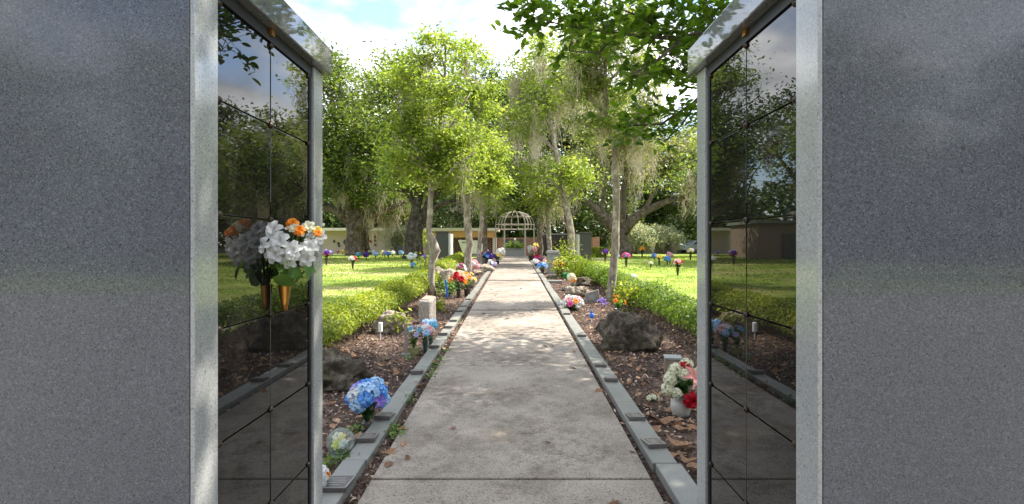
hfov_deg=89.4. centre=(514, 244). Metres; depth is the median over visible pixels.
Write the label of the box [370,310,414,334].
rock
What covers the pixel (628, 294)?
shrub
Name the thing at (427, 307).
headstone
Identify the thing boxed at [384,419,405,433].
weed
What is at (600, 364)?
bronze plaque
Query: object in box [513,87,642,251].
tall tree
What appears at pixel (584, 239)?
niche block
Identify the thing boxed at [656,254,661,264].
memorial vase
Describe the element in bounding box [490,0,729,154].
overhanging tree
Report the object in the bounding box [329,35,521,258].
oak tree
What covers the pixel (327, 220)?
tall tree
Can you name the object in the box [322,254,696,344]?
ground
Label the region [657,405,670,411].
dead leaf
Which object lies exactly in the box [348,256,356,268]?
memorial vase
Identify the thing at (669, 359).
stone post
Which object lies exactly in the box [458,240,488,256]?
white tablet
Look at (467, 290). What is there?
flower bouquet
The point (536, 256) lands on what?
flower bouquet
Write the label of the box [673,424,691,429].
dead leaf
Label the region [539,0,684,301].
young tree
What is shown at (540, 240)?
slender tree
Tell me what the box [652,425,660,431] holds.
dead leaf
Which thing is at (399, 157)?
young tree
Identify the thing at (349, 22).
sky
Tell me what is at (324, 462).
weed
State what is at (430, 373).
weed
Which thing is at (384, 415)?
bronze plaque
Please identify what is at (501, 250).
flower bouquet
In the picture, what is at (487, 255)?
flower bouquet
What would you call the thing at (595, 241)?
brick pier
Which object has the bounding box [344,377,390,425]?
flower bouquet
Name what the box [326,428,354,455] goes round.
flower globe
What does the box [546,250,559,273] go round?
pedestal
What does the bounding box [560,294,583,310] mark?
flower bouquet
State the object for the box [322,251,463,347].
hedge
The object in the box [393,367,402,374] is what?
dead leaf
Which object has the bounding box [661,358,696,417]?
flower bouquet
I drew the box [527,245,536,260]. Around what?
flower bouquet
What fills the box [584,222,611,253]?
silver shrub
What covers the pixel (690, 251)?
memorial vase
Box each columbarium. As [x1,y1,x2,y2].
[0,0,331,503]
[375,223,407,253]
[688,0,1023,503]
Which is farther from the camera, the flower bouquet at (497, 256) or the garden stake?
the flower bouquet at (497, 256)
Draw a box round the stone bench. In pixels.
[395,245,405,254]
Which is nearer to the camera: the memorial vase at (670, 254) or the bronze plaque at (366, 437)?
the bronze plaque at (366, 437)
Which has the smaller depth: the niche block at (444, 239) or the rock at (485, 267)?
the rock at (485, 267)
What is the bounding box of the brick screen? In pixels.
[453,238,492,253]
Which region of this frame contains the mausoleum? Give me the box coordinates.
[322,228,433,253]
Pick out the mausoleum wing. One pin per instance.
(458, 232)
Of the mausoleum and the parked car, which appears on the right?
the parked car
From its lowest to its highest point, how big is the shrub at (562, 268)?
1.047 m
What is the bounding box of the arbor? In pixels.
[495,211,534,257]
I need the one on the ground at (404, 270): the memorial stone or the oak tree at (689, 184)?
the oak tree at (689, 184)
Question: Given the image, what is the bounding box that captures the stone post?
[663,354,681,375]
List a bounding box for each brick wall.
[497,238,537,255]
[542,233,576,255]
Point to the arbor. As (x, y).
(524, 229)
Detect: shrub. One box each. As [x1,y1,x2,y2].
[383,306,413,332]
[400,250,438,274]
[436,297,447,311]
[544,248,576,277]
[552,236,582,263]
[566,255,582,272]
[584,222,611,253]
[605,270,647,311]
[609,221,662,253]
[648,224,691,253]
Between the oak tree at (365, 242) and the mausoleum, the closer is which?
the oak tree at (365, 242)
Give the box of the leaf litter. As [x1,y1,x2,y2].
[322,269,696,503]
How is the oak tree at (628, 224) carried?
on the ground at (404, 270)
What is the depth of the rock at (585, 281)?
14.74 m
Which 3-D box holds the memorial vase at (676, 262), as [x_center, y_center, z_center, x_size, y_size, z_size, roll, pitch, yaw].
[5.927,0.805,18.803,0.371,0.614,0.369,0,0,0]
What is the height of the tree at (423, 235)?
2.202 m
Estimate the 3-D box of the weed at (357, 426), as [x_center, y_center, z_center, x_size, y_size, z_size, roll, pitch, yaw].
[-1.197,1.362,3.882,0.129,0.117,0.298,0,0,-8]
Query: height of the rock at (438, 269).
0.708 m
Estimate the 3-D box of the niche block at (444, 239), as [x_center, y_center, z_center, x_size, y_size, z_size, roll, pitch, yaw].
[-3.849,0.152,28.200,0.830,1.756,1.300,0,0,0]
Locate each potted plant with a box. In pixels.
[408,326,421,355]
[613,295,625,310]
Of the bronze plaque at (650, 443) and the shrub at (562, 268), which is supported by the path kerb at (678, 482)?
the bronze plaque at (650, 443)
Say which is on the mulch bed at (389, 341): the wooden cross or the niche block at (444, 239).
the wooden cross
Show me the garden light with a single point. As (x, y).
(380, 327)
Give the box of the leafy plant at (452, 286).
[430,279,464,295]
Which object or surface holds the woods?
on the ground at (404, 270)
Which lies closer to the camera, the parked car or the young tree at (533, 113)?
the young tree at (533, 113)
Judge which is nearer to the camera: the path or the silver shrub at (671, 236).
the path
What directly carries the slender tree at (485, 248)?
on the mulch bed at (389, 341)
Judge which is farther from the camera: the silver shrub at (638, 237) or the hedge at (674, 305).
the silver shrub at (638, 237)
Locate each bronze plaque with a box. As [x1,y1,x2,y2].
[322,475,355,492]
[356,432,378,442]
[374,412,395,419]
[410,369,423,373]
[429,345,439,347]
[594,363,606,366]
[604,376,617,381]
[625,412,645,420]
[641,438,666,448]
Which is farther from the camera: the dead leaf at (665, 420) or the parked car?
the parked car
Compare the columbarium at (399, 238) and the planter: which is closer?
the planter
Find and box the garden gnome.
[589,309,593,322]
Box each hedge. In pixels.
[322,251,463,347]
[559,253,696,338]
[592,247,606,256]
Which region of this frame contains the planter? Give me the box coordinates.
[499,238,530,255]
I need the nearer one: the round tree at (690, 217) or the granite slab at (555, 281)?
the granite slab at (555, 281)
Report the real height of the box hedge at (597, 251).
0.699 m
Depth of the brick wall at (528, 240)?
38.38 m
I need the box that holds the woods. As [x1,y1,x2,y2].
[329,201,688,246]
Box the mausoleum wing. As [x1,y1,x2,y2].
[431,228,499,253]
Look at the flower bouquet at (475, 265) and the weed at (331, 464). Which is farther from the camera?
the flower bouquet at (475, 265)
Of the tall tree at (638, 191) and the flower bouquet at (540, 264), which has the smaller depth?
the flower bouquet at (540, 264)
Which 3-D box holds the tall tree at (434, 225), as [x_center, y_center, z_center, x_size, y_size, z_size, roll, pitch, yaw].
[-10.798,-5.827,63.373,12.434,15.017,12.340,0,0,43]
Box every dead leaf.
[380,448,395,454]
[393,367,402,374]
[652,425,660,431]
[656,416,673,423]
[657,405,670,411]
[666,433,695,447]
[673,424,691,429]
[678,450,696,461]
[687,462,696,468]
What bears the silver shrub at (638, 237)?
on the ground at (404, 270)
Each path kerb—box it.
[322,260,497,503]
[530,260,696,503]
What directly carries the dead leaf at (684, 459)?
on the mulch bed at (658, 484)
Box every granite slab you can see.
[547,275,560,277]
[547,280,562,283]
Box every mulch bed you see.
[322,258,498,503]
[528,258,696,503]
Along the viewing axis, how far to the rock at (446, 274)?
14.03 m
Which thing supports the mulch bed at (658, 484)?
on the ground at (404, 270)
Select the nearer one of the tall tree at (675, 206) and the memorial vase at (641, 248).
the memorial vase at (641, 248)
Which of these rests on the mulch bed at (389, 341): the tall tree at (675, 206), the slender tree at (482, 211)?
the slender tree at (482, 211)
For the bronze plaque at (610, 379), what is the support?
on the path kerb at (678, 482)
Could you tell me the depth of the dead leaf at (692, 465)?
3.25 m
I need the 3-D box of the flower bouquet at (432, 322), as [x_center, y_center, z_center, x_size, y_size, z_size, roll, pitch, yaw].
[-1.123,1.166,6.812,0.205,0.388,0.206,0,0,-22]
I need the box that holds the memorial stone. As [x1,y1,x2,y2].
[585,289,598,301]
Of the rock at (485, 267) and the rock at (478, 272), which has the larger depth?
the rock at (485, 267)
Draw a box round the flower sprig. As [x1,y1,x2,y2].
[646,394,659,401]
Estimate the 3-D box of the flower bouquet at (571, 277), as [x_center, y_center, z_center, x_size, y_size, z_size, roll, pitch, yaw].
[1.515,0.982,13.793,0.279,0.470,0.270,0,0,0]
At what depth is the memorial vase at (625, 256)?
23.64 m
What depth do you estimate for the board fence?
61.98 m
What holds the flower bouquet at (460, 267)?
on the mulch bed at (389, 341)
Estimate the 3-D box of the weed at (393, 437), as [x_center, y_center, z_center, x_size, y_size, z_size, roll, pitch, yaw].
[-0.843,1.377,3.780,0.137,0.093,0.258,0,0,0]
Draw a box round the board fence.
[610,248,696,253]
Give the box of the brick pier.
[592,237,599,246]
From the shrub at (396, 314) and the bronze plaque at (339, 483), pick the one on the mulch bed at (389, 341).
the shrub at (396, 314)
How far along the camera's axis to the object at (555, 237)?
37.35 m
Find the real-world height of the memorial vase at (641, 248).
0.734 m
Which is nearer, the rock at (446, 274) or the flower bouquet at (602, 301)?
the flower bouquet at (602, 301)
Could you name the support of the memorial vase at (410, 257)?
on the ground at (404, 270)
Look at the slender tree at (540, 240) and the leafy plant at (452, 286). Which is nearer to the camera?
the leafy plant at (452, 286)
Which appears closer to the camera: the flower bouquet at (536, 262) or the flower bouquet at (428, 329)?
the flower bouquet at (428, 329)
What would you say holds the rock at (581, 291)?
on the mulch bed at (658, 484)
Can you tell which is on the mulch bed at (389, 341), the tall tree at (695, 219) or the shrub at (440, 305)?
the shrub at (440, 305)
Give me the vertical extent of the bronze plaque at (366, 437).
0.032 m
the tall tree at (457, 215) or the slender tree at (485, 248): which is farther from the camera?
the tall tree at (457, 215)
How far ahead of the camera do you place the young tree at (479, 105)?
16.39 m
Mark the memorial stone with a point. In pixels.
(591, 296)
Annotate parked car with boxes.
[677,240,696,252]
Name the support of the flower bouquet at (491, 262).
on the mulch bed at (389, 341)
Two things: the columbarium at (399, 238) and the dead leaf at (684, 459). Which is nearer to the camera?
the dead leaf at (684, 459)
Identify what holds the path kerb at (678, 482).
on the ground at (404, 270)
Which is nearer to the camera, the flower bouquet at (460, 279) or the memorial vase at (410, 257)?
the flower bouquet at (460, 279)
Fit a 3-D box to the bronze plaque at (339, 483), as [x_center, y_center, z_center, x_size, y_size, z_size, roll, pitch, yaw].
[-1.021,1.363,2.971,0.160,0.030,0.200,0,0,0]
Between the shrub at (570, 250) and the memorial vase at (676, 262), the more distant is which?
the shrub at (570, 250)
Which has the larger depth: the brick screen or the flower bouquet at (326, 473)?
the brick screen
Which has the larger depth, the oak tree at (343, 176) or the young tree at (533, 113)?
the oak tree at (343, 176)
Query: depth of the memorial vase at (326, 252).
25.31 m
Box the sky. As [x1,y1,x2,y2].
[285,0,731,244]
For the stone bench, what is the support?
on the ground at (404, 270)
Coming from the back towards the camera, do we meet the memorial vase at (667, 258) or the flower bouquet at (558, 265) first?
the memorial vase at (667, 258)
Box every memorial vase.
[322,249,330,264]
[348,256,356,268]
[406,252,416,267]
[601,249,608,261]
[622,252,630,266]
[639,246,644,256]
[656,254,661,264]
[664,256,670,264]
[666,252,673,262]
[672,259,683,275]
[686,248,693,259]
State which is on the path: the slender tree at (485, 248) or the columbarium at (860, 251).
the columbarium at (860, 251)
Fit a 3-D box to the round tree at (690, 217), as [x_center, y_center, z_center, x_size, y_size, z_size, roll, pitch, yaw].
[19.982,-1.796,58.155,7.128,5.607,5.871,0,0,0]
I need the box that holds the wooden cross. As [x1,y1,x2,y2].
[401,323,410,357]
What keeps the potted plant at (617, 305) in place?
on the mulch bed at (658, 484)
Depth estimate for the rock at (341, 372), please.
5.00 m
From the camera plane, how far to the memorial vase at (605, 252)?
27.90 m
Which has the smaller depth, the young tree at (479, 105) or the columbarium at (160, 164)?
the columbarium at (160, 164)
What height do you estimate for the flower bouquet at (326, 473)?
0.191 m
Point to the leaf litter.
(404, 444)
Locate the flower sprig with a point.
(649, 397)
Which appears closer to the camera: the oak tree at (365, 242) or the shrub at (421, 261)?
the shrub at (421, 261)
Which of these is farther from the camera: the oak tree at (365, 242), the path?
the oak tree at (365, 242)
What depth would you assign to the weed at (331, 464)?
3.31 m
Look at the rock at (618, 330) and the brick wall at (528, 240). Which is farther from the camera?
the brick wall at (528, 240)
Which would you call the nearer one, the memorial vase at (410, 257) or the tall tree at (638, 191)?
the memorial vase at (410, 257)
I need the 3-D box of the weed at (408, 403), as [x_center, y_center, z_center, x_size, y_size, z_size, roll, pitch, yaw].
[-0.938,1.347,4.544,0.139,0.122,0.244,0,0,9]
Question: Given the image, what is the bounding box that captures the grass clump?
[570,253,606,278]
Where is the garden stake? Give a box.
[444,280,448,296]
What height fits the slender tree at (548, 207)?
6.183 m
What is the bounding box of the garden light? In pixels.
[378,322,382,339]
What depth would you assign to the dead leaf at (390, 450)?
3.47 m
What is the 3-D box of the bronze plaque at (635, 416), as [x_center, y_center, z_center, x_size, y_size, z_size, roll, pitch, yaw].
[0.945,1.340,4.069,0.125,0.030,0.165,0,0,-1]
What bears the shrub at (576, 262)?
on the mulch bed at (658, 484)
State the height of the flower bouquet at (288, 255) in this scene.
0.302 m
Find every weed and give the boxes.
[323,450,352,464]
[323,452,343,471]
[346,417,363,432]
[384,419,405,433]
[388,424,407,438]
[404,393,416,404]
[425,367,436,378]
[429,362,444,369]
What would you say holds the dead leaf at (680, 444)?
on the mulch bed at (658, 484)
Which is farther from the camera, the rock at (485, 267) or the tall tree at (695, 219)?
the tall tree at (695, 219)
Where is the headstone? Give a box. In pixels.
[419,295,435,322]
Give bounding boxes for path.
[358,257,664,503]
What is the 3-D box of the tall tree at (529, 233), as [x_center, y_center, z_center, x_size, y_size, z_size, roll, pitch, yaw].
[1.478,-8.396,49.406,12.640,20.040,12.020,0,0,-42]
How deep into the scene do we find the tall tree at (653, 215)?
63.56 m
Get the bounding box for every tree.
[304,13,425,255]
[322,142,360,227]
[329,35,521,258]
[354,182,439,254]
[356,21,510,295]
[387,149,462,238]
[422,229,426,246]
[432,58,554,238]
[437,33,519,276]
[450,153,522,264]
[459,155,528,263]
[462,48,598,238]
[488,25,619,254]
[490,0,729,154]
[509,139,576,249]
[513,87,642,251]
[514,148,575,260]
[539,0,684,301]
[550,88,696,256]
[558,85,656,253]
[610,128,683,247]
[645,112,696,242]
[650,131,696,215]
[664,206,696,253]
[671,135,696,239]
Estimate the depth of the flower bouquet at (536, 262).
21.75 m
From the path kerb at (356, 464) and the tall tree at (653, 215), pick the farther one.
the tall tree at (653, 215)
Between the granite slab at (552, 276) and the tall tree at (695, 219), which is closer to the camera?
the granite slab at (552, 276)
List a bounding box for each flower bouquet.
[258,218,326,310]
[322,464,330,485]
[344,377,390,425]
[415,322,434,353]
[422,319,437,344]
[449,271,466,297]
[455,263,466,271]
[460,272,476,296]
[472,259,479,275]
[481,251,493,263]
[487,259,496,265]
[492,252,501,263]
[497,247,504,259]
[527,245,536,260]
[531,259,539,268]
[533,254,540,259]
[537,262,547,274]
[552,259,563,274]
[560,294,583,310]
[566,273,576,286]
[596,297,607,305]
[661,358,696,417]
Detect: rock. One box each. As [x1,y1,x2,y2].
[322,348,373,392]
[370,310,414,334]
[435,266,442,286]
[438,268,476,289]
[473,269,482,275]
[478,264,494,271]
[565,286,588,296]
[574,277,596,286]
[597,309,663,352]
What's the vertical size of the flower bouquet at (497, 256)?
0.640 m
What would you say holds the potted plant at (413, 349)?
on the mulch bed at (389, 341)
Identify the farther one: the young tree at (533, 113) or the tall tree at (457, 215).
the tall tree at (457, 215)
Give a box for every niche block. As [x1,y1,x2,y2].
[435,231,452,260]
[575,232,592,260]

